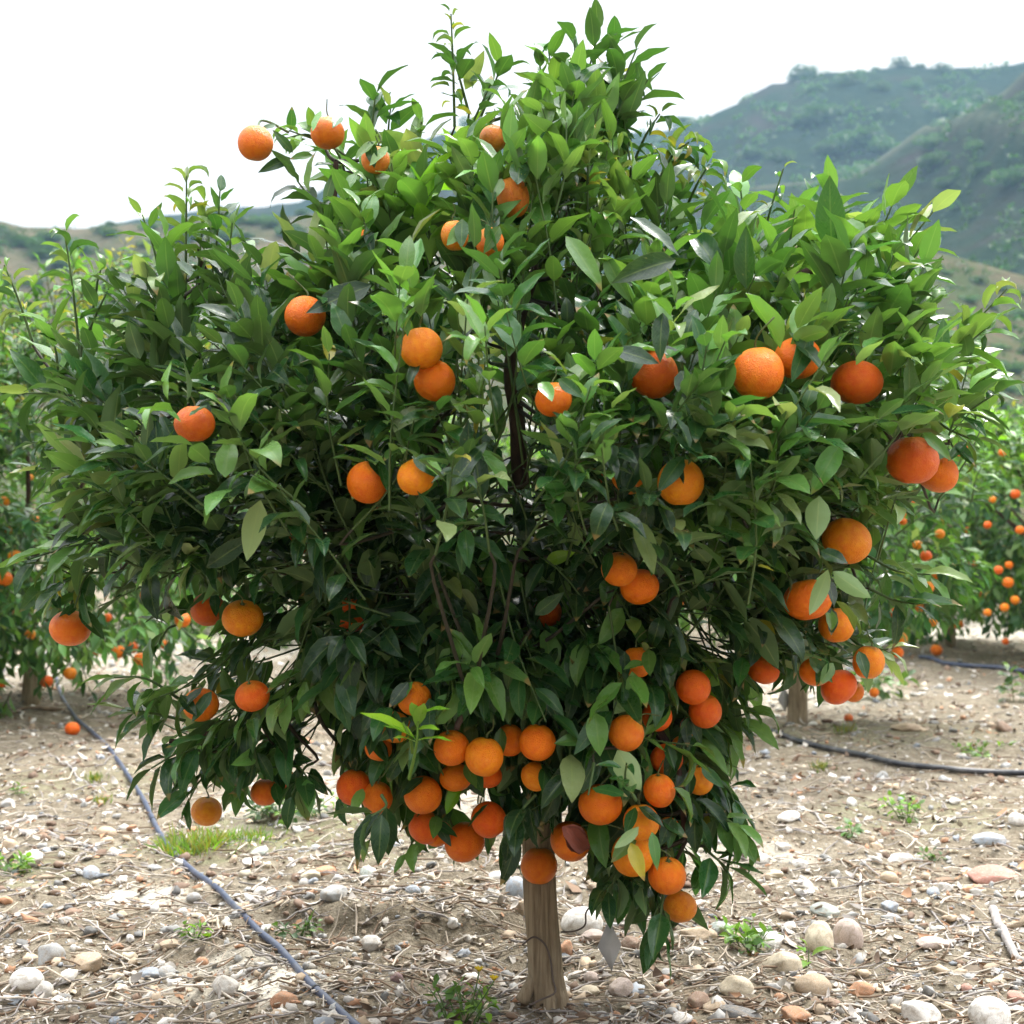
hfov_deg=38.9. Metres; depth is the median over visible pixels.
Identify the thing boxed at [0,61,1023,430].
scrub
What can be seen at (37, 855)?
stone
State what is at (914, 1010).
stone
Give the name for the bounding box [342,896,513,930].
stick
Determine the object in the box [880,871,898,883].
stone
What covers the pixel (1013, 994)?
stone
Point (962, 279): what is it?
hill
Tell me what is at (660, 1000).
dry twigs
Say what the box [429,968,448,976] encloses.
stone
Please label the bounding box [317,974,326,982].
stone
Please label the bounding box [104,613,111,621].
mandarin
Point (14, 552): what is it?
mandarin
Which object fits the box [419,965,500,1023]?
weed
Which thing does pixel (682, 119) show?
shrub
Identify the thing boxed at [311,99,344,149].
mandarin
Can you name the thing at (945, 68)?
shrub
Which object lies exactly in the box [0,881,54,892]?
stick
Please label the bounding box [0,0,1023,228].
sky
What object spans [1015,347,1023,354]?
shrub
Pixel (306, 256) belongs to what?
shrub
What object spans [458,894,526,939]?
stick
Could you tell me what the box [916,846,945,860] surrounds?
weed
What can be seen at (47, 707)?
stick
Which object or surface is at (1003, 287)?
shrub
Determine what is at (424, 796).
mandarin
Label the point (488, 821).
mandarin
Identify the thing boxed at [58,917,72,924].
stone
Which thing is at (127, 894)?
stone
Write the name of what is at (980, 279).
shrub
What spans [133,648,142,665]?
mandarin
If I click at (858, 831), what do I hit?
weed
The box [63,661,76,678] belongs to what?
mandarin
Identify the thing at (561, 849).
mandarin
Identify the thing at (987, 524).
mandarin
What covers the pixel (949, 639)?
orange tree
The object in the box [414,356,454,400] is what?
mandarin
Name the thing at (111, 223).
shrub
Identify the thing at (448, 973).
stick
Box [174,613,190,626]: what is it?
mandarin
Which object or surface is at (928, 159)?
shrub
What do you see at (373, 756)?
mandarin
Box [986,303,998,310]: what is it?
shrub
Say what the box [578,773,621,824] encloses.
mandarin
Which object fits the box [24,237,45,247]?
shrub
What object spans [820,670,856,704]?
mandarin
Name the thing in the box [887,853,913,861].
stone
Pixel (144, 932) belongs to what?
stick
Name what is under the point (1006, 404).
shrub
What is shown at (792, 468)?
orange tree
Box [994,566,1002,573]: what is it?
mandarin
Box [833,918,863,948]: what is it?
stone
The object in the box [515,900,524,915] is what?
stone
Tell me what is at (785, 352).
mandarin
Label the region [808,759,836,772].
grass tuft
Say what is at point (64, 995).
stone
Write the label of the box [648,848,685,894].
mandarin
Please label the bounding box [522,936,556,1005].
trunk wire
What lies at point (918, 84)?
shrub
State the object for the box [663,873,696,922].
mandarin
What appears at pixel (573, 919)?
stone
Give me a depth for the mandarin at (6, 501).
5.94 m
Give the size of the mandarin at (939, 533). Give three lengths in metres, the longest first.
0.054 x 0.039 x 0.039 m
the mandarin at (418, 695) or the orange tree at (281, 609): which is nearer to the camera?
the mandarin at (418, 695)
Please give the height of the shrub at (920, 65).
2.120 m
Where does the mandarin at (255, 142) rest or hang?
attached to the orange tree at (792, 468)
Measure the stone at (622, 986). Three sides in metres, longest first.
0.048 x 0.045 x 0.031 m
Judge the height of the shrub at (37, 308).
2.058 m
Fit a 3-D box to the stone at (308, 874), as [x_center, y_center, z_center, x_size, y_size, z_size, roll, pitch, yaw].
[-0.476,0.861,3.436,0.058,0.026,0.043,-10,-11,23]
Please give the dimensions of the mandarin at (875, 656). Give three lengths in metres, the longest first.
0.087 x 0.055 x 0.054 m
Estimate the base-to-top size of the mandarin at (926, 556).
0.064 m
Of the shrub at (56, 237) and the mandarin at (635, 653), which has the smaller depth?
the mandarin at (635, 653)
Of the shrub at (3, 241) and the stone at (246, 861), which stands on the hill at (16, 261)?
the shrub at (3, 241)
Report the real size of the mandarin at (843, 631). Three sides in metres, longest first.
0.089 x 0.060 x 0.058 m
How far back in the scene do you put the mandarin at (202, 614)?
2.51 m
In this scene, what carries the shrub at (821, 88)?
on the hill at (902, 128)
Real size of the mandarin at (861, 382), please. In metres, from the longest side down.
0.096 x 0.078 x 0.078 m
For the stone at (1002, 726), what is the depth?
5.74 m
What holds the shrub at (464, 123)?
on the hill at (902, 128)
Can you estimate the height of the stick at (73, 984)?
0.029 m
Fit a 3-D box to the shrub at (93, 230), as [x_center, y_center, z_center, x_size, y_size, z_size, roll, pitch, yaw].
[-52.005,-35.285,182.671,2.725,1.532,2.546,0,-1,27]
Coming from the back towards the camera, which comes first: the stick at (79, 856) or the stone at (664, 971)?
the stick at (79, 856)
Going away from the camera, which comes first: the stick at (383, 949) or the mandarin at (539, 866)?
the mandarin at (539, 866)
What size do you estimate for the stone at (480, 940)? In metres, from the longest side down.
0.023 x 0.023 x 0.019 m
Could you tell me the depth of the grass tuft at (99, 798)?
4.26 m
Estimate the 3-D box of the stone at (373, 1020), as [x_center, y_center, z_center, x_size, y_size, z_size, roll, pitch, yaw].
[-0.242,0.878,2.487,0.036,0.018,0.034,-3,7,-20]
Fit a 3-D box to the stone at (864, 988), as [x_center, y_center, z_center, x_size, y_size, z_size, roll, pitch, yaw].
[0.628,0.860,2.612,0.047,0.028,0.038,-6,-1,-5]
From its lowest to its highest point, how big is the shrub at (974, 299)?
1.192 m
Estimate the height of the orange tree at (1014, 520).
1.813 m
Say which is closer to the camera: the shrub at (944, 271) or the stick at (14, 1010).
the stick at (14, 1010)
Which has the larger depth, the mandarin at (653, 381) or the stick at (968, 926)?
the stick at (968, 926)
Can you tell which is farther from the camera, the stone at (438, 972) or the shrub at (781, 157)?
the shrub at (781, 157)
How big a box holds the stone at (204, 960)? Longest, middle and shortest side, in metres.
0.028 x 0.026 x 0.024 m
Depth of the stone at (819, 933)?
2.89 m
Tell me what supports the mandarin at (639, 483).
attached to the orange tree at (792, 468)
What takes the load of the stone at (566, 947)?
on the ground
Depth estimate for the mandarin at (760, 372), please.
2.06 m
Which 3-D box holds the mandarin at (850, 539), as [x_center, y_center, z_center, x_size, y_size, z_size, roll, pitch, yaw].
[0.559,0.032,2.397,0.082,0.112,0.081,-6,-44,42]
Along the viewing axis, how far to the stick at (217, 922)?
2.96 m
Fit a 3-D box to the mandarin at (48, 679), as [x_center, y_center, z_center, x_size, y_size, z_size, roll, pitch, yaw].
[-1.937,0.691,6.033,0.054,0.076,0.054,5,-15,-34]
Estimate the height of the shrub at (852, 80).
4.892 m
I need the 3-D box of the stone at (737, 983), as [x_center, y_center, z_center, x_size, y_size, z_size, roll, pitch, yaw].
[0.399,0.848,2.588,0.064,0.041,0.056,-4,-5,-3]
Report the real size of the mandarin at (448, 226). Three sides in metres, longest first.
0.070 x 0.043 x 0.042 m
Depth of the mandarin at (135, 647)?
6.21 m
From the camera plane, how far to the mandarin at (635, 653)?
2.26 m
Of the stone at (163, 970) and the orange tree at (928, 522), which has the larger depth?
the orange tree at (928, 522)
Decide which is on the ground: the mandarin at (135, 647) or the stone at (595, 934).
the stone at (595, 934)
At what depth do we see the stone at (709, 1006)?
2.50 m
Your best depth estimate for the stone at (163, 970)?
2.74 m
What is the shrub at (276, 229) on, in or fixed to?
on the hill at (16, 261)
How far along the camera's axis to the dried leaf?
2.10 m
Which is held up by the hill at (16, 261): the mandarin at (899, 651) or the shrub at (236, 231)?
the shrub at (236, 231)
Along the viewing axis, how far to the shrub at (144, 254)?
168.20 m
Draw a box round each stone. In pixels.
[0,798,14,806]
[2,838,18,850]
[9,967,43,989]
[22,849,42,866]
[32,981,53,997]
[38,943,65,965]
[56,993,72,999]
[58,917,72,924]
[69,952,101,972]
[83,865,99,879]
[96,826,117,836]
[108,1016,121,1023]
[113,891,138,898]
[138,967,159,979]
[158,965,175,977]
[159,939,181,948]
[165,972,175,978]
[178,908,187,915]
[186,892,200,902]
[195,957,208,965]
[212,975,239,995]
[242,858,260,867]
[250,846,268,855]
[253,886,266,897]
[270,991,297,1007]
[279,891,291,900]
[299,870,320,879]
[316,865,335,875]
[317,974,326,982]
[320,884,347,901]
[359,866,373,875]
[362,935,382,951]
[366,1017,381,1023]
[380,1007,392,1016]
[390,972,403,982]
[405,885,420,893]
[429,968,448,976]
[475,938,484,945]
[488,871,511,880]
[506,876,523,897]
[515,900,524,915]
[561,906,602,935]
[561,940,572,955]
[576,985,599,996]
[580,929,602,942]
[583,971,599,982]
[608,977,632,996]
[621,936,639,948]
[641,1001,657,1009]
[661,968,675,976]
[661,989,672,996]
[672,1011,691,1022]
[680,927,717,941]
[685,946,701,955]
[687,991,709,1008]
[703,1000,725,1013]
[710,921,733,936]
[716,965,727,974]
[717,975,753,995]
[720,1004,762,1021]
[741,928,783,948]
[756,853,769,864]
[762,951,802,973]
[766,870,783,877]
[774,993,783,998]
[775,842,791,849]
[777,811,799,822]
[781,1005,811,1021]
[792,859,808,867]
[794,973,831,994]
[804,920,833,952]
[810,902,839,917]
[822,998,840,1007]
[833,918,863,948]
[848,981,874,995]
[870,843,883,850]
[876,771,888,778]
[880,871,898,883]
[880,900,899,912]
[881,915,901,920]
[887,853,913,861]
[890,722,922,731]
[901,1000,941,1023]
[915,936,950,949]
[926,887,939,895]
[938,883,952,891]
[949,797,959,804]
[960,983,971,992]
[966,864,1017,883]
[967,996,1011,1023]
[971,832,1006,845]
[996,721,1012,731]
[1007,990,1023,1002]
[1008,812,1023,825]
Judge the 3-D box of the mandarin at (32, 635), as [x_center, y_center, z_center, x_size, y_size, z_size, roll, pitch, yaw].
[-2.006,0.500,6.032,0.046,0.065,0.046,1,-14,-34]
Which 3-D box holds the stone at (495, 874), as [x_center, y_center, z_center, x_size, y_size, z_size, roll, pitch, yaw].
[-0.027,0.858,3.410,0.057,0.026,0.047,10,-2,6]
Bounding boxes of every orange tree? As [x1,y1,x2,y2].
[0,0,1023,1012]
[0,236,252,718]
[0,329,71,712]
[9,411,249,631]
[240,415,475,648]
[436,418,700,638]
[674,293,1023,724]
[816,415,1023,647]
[832,484,921,574]
[844,400,1023,652]
[954,444,1023,582]
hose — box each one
[55,676,360,1023]
[770,728,1023,775]
[918,654,1023,672]
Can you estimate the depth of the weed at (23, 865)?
3.48 m
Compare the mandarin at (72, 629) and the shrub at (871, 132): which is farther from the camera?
the shrub at (871, 132)
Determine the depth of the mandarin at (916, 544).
5.67 m
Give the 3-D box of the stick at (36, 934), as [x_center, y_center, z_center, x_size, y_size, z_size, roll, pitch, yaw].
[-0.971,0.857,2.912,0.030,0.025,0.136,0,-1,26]
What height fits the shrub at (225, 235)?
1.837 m
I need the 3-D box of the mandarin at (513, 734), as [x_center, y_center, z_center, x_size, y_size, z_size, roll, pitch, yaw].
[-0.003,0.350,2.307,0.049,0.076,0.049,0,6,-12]
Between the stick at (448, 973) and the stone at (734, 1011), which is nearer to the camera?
the stone at (734, 1011)
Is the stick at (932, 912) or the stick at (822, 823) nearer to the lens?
the stick at (932, 912)
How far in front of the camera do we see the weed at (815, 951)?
2.76 m
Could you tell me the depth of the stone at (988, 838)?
3.79 m
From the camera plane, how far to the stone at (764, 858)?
3.63 m
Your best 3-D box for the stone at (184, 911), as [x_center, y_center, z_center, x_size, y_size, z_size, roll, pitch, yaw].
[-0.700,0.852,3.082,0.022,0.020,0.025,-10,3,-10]
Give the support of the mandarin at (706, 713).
attached to the orange tree at (792, 468)
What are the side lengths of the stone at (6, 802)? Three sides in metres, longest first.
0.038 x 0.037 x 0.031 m
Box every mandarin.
[0,494,9,506]
[0,571,12,585]
[8,545,20,562]
[24,626,35,639]
[40,670,52,686]
[49,603,90,645]
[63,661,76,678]
[65,716,79,734]
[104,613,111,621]
[112,639,124,658]
[128,640,138,652]
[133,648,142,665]
[174,388,214,440]
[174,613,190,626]
[183,682,218,721]
[190,594,222,625]
[191,783,221,825]
[222,589,263,636]
[235,661,269,711]
[238,125,272,160]
[250,775,274,805]
[284,274,325,336]
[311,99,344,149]
[336,756,369,805]
[339,579,363,631]
[347,441,385,503]
[361,131,389,173]
[362,773,392,813]
[365,740,391,760]
[382,708,409,742]
[397,444,434,494]
[398,663,430,715]
[400,306,442,368]
[404,768,441,813]
[408,804,441,844]
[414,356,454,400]
[429,822,450,846]
[433,724,468,765]
[439,764,469,791]
[441,203,468,250]
[444,817,484,862]
[465,718,502,776]
[471,795,505,837]
[476,219,503,255]
[480,108,504,151]
[483,769,501,787]
[497,161,528,217]
[501,719,521,755]
[519,707,555,760]
[520,753,542,791]
[521,835,557,883]
[534,595,561,625]
[535,368,571,416]
[550,821,588,861]
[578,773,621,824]
[601,539,637,585]
[606,824,652,876]
[608,713,658,751]
[612,458,641,493]
[620,556,658,604]
[623,790,658,840]
[625,630,647,676]
[631,341,677,398]
[642,704,671,731]
[643,760,674,807]
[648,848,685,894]
[650,740,682,773]
[657,435,703,504]
[659,810,677,830]
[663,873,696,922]
[676,668,710,704]
[687,765,712,794]
[688,676,721,728]
[734,317,783,399]
[748,656,779,683]
[775,338,819,378]
[783,563,831,619]
[799,646,824,685]
[818,591,853,641]
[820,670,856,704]
[822,500,871,563]
[830,347,883,404]
[844,713,852,721]
[848,673,863,701]
[852,628,884,678]
[869,687,878,696]
[886,433,938,483]
[891,647,903,657]
[892,633,907,642]
[899,518,906,524]
[912,537,921,548]
[915,604,924,611]
[920,441,958,492]
[920,544,931,560]
[924,575,933,590]
[929,619,936,626]
[930,641,942,654]
[935,527,944,538]
[954,614,963,627]
[983,521,991,528]
[983,609,991,615]
[989,496,995,502]
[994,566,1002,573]
[998,449,1005,455]
[1000,603,1008,611]
[1002,574,1013,587]
[1002,638,1008,644]
[1005,561,1012,568]
[1010,485,1020,498]
[1010,596,1019,603]
[1015,526,1023,533]
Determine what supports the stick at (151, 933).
on the ground
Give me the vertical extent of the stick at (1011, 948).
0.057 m
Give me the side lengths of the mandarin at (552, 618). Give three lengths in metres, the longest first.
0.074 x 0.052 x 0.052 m
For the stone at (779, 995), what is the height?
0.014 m
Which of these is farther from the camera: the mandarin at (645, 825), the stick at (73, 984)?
the stick at (73, 984)
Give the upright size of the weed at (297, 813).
0.105 m
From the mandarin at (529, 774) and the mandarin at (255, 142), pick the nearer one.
the mandarin at (529, 774)
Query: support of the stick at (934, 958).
on the ground
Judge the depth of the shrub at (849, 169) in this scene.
297.77 m
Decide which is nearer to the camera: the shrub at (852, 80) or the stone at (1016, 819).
the stone at (1016, 819)
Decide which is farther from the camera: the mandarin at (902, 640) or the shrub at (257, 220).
the shrub at (257, 220)
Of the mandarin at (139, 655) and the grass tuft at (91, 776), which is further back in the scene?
the mandarin at (139, 655)
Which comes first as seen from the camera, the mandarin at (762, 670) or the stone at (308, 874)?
the mandarin at (762, 670)
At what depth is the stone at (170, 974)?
2.72 m
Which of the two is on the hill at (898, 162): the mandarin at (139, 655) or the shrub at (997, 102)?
the shrub at (997, 102)
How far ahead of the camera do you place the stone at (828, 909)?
3.13 m
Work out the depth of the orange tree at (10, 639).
6.08 m
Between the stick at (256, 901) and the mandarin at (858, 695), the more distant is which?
the stick at (256, 901)
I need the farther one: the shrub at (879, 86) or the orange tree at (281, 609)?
the shrub at (879, 86)
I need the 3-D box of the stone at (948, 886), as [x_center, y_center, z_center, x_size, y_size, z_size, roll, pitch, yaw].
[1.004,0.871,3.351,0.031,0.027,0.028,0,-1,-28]
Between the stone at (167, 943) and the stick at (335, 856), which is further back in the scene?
the stick at (335, 856)
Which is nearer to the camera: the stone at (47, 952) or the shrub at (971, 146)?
the stone at (47, 952)
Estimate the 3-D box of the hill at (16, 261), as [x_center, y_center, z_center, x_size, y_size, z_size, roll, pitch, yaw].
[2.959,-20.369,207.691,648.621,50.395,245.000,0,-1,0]
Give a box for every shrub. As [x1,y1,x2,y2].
[0,225,11,233]
[0,230,26,240]
[0,239,8,244]
[3,235,39,246]
[16,306,51,316]
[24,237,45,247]
[24,275,49,284]
[27,240,55,253]
[27,248,57,258]
[34,230,59,240]
[43,232,64,240]
[44,257,67,269]
[45,245,65,253]
[60,239,88,249]
[61,261,86,267]
[65,238,98,253]
[88,225,107,233]
[99,229,122,236]
[102,221,116,226]
[135,239,151,248]
[137,221,160,229]
[141,252,152,258]
[167,234,195,242]
[215,231,235,241]
[218,228,239,236]
[226,213,253,223]
[238,231,255,237]
[248,214,278,223]
[261,218,280,227]
[274,226,297,236]
[281,223,308,232]
[295,208,310,215]
[301,252,310,261]
[457,116,470,126]
[672,116,696,128]
[737,145,764,159]
[763,147,795,162]
[785,74,800,81]
[788,63,819,79]
[789,111,822,126]
[792,103,844,118]
[795,83,826,93]
[811,139,852,154]
[825,128,869,146]
[831,70,867,85]
[836,160,876,178]
[852,124,885,141]
[857,134,901,152]
[867,79,891,90]
[867,180,889,190]
[888,56,910,67]
[902,76,923,88]
[911,132,943,148]
[914,63,927,68]
[916,150,947,169]
[922,96,980,116]
[929,62,953,72]
[930,116,949,126]
[931,174,957,190]
[940,268,953,274]
[948,87,987,104]
[957,295,980,302]
[962,140,983,151]
[967,161,992,176]
[968,275,989,283]
[983,164,1023,187]
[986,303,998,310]
[988,99,1004,105]
[989,343,1011,350]
[997,401,1012,408]
[1000,285,1012,290]
[1004,362,1023,373]
[1005,385,1023,394]
[1008,309,1023,315]
[1014,91,1023,100]
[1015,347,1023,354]
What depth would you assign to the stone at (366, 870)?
3.40 m
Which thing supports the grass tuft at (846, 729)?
on the ground
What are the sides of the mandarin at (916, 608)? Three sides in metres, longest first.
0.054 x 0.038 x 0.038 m
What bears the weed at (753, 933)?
on the ground
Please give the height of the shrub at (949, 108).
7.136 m
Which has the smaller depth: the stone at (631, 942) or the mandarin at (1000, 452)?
the stone at (631, 942)
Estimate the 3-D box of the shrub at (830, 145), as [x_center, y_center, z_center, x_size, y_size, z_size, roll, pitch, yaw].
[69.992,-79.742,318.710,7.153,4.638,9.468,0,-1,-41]
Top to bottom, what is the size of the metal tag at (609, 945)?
0.118 m
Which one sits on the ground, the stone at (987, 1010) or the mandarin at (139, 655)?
the stone at (987, 1010)
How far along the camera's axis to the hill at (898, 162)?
219.44 m
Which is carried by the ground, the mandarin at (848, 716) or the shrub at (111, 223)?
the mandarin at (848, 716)
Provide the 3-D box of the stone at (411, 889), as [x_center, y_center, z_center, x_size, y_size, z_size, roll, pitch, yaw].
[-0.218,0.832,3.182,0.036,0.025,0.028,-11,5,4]
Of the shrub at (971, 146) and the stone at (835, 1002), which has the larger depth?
the shrub at (971, 146)
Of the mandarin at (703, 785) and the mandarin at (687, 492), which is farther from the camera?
the mandarin at (703, 785)
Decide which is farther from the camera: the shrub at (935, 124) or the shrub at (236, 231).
the shrub at (935, 124)
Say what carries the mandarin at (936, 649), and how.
on the ground
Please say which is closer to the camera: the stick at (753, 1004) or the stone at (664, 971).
the stick at (753, 1004)
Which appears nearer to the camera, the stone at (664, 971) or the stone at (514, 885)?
the stone at (664, 971)
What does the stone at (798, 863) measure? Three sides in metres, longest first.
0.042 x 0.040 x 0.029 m
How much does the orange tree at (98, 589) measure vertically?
2.076 m
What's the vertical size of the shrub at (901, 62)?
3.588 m
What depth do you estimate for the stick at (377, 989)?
2.61 m
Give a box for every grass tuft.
[82,771,108,783]
[92,792,112,804]
[134,822,248,858]
[213,824,288,843]
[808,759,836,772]
[833,721,861,735]
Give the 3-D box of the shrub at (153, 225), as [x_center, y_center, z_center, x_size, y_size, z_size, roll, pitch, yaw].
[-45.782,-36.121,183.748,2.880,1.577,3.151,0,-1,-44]
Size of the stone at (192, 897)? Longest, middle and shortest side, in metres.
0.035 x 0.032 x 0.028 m
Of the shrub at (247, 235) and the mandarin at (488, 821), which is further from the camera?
the shrub at (247, 235)
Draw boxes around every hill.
[0,214,601,418]
[0,253,1023,543]
[93,62,1023,227]
[527,72,1023,279]
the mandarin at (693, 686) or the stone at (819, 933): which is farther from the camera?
the stone at (819, 933)
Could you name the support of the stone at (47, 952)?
on the ground
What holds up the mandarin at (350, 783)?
attached to the orange tree at (792, 468)
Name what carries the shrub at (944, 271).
on the hill at (962, 279)
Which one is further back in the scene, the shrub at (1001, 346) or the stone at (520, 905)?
the shrub at (1001, 346)
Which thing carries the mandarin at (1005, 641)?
attached to the orange tree at (1013, 621)
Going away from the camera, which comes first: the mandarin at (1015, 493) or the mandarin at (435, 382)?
the mandarin at (435, 382)
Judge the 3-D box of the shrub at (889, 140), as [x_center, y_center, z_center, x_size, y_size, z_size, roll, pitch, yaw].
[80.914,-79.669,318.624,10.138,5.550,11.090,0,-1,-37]
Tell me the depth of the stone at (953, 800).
4.23 m
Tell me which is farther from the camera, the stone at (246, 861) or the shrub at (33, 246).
the shrub at (33, 246)
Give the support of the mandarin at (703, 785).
attached to the orange tree at (792, 468)
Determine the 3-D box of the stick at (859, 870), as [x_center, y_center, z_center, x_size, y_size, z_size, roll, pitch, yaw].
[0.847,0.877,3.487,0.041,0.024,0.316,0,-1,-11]
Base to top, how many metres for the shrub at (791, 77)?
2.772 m
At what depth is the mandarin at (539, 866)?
2.51 m
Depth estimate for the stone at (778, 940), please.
2.90 m
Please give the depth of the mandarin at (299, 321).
2.23 m
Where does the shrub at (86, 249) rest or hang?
on the hill at (16, 261)
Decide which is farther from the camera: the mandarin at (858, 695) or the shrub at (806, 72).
the shrub at (806, 72)
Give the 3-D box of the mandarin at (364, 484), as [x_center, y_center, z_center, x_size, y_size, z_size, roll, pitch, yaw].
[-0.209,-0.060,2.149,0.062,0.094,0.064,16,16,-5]
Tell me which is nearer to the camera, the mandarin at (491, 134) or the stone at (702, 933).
the mandarin at (491, 134)
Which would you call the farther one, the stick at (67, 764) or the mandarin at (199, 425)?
the stick at (67, 764)
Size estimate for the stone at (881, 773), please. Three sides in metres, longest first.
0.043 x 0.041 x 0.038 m
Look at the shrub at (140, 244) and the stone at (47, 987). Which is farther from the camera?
the shrub at (140, 244)
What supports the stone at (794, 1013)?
on the ground
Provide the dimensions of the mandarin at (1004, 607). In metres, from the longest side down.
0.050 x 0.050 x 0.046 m
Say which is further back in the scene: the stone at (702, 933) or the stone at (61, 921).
the stone at (61, 921)
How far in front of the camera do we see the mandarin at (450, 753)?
2.24 m
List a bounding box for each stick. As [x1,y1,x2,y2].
[0,814,51,825]
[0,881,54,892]
[0,1007,42,1014]
[1,706,64,716]
[13,926,57,948]
[18,828,116,855]
[23,971,92,1018]
[47,750,106,791]
[72,967,127,990]
[73,841,111,863]
[77,892,104,901]
[130,931,159,946]
[142,897,173,944]
[207,906,225,936]
[237,894,354,948]
[314,853,352,858]
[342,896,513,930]
[349,937,418,960]
[349,979,403,1002]
[354,898,364,935]
[427,955,468,985]
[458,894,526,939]
[564,959,637,966]
[725,992,858,1014]
[763,917,829,964]
[796,802,844,831]
[801,818,842,833]
[805,867,889,892]
[835,858,900,894]
[859,865,871,940]
[915,898,992,926]
[924,956,1008,967]
[945,916,991,941]
[988,905,1023,963]
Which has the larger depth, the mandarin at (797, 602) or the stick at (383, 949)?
the stick at (383, 949)
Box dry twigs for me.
[0,624,1023,1023]
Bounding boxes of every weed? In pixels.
[0,849,35,874]
[9,781,29,794]
[175,919,213,940]
[247,791,338,824]
[247,801,282,821]
[265,908,323,938]
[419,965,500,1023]
[713,915,743,935]
[720,913,780,955]
[794,937,831,967]
[835,817,865,837]
[844,668,919,702]
[878,790,924,823]
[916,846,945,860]
[952,740,1016,757]
[995,662,1023,701]
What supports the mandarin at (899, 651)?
attached to the orange tree at (928, 522)
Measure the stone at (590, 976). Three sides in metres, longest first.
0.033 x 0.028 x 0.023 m
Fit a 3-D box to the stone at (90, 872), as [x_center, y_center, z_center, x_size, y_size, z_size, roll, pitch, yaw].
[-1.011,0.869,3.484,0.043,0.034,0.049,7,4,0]
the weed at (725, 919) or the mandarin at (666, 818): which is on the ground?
the weed at (725, 919)
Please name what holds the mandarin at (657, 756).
attached to the orange tree at (792, 468)
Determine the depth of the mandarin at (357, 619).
2.37 m
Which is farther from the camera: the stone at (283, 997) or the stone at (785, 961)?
the stone at (785, 961)
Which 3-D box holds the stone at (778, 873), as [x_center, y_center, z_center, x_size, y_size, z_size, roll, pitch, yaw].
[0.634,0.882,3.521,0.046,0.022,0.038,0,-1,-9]
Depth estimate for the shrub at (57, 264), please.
165.06 m
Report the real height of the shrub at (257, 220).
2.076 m
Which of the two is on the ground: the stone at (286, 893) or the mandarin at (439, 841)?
the stone at (286, 893)
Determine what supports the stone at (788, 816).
on the ground
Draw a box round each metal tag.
[561,908,620,970]
[778,690,787,711]
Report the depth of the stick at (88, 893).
3.26 m
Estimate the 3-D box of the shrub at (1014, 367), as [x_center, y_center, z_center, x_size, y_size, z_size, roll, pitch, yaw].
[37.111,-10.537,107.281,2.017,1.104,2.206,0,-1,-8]
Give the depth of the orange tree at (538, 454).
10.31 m
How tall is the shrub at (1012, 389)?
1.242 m
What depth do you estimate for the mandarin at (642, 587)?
2.25 m
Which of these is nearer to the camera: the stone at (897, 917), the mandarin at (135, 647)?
the stone at (897, 917)
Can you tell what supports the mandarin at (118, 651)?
attached to the orange tree at (133, 628)
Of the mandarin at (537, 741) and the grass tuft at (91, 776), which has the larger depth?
the grass tuft at (91, 776)
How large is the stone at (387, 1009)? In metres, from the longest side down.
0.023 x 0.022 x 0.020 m
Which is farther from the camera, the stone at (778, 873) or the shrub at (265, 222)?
the shrub at (265, 222)
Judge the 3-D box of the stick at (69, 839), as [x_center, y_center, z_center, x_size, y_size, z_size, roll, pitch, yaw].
[-1.143,0.855,3.748,0.393,0.035,0.065,0,-1,40]
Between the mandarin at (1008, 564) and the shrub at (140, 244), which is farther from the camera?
the shrub at (140, 244)
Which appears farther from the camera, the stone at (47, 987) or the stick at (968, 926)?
the stick at (968, 926)
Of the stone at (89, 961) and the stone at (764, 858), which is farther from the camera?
the stone at (764, 858)
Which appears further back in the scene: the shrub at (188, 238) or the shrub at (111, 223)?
the shrub at (111, 223)
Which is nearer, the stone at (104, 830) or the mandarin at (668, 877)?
the mandarin at (668, 877)
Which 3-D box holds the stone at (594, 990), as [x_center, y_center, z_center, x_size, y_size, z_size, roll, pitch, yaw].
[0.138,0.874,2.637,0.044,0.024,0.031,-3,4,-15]
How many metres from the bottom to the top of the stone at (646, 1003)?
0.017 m
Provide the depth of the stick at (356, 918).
2.96 m
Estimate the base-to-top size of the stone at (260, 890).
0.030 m
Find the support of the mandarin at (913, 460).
attached to the orange tree at (792, 468)
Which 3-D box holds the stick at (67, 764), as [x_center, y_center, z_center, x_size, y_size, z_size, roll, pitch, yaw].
[-1.466,0.851,4.821,0.056,0.038,0.844,0,-1,-31]
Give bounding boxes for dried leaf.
[562,824,589,853]
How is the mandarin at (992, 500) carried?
attached to the orange tree at (1013, 621)
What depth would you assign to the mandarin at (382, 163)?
2.37 m
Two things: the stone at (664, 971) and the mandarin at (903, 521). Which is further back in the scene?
the mandarin at (903, 521)
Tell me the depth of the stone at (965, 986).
2.58 m
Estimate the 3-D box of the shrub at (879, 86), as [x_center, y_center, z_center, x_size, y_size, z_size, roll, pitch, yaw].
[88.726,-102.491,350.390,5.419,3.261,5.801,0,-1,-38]
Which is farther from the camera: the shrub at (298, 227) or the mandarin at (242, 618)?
the shrub at (298, 227)
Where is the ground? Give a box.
[0,544,1023,1023]
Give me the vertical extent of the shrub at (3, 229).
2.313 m
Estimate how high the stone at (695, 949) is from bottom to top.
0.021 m
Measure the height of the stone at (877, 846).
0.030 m
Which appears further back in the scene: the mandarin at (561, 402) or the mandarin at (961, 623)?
the mandarin at (961, 623)
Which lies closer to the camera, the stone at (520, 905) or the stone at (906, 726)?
the stone at (520, 905)
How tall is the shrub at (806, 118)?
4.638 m
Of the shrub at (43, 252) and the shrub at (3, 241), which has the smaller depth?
the shrub at (43, 252)

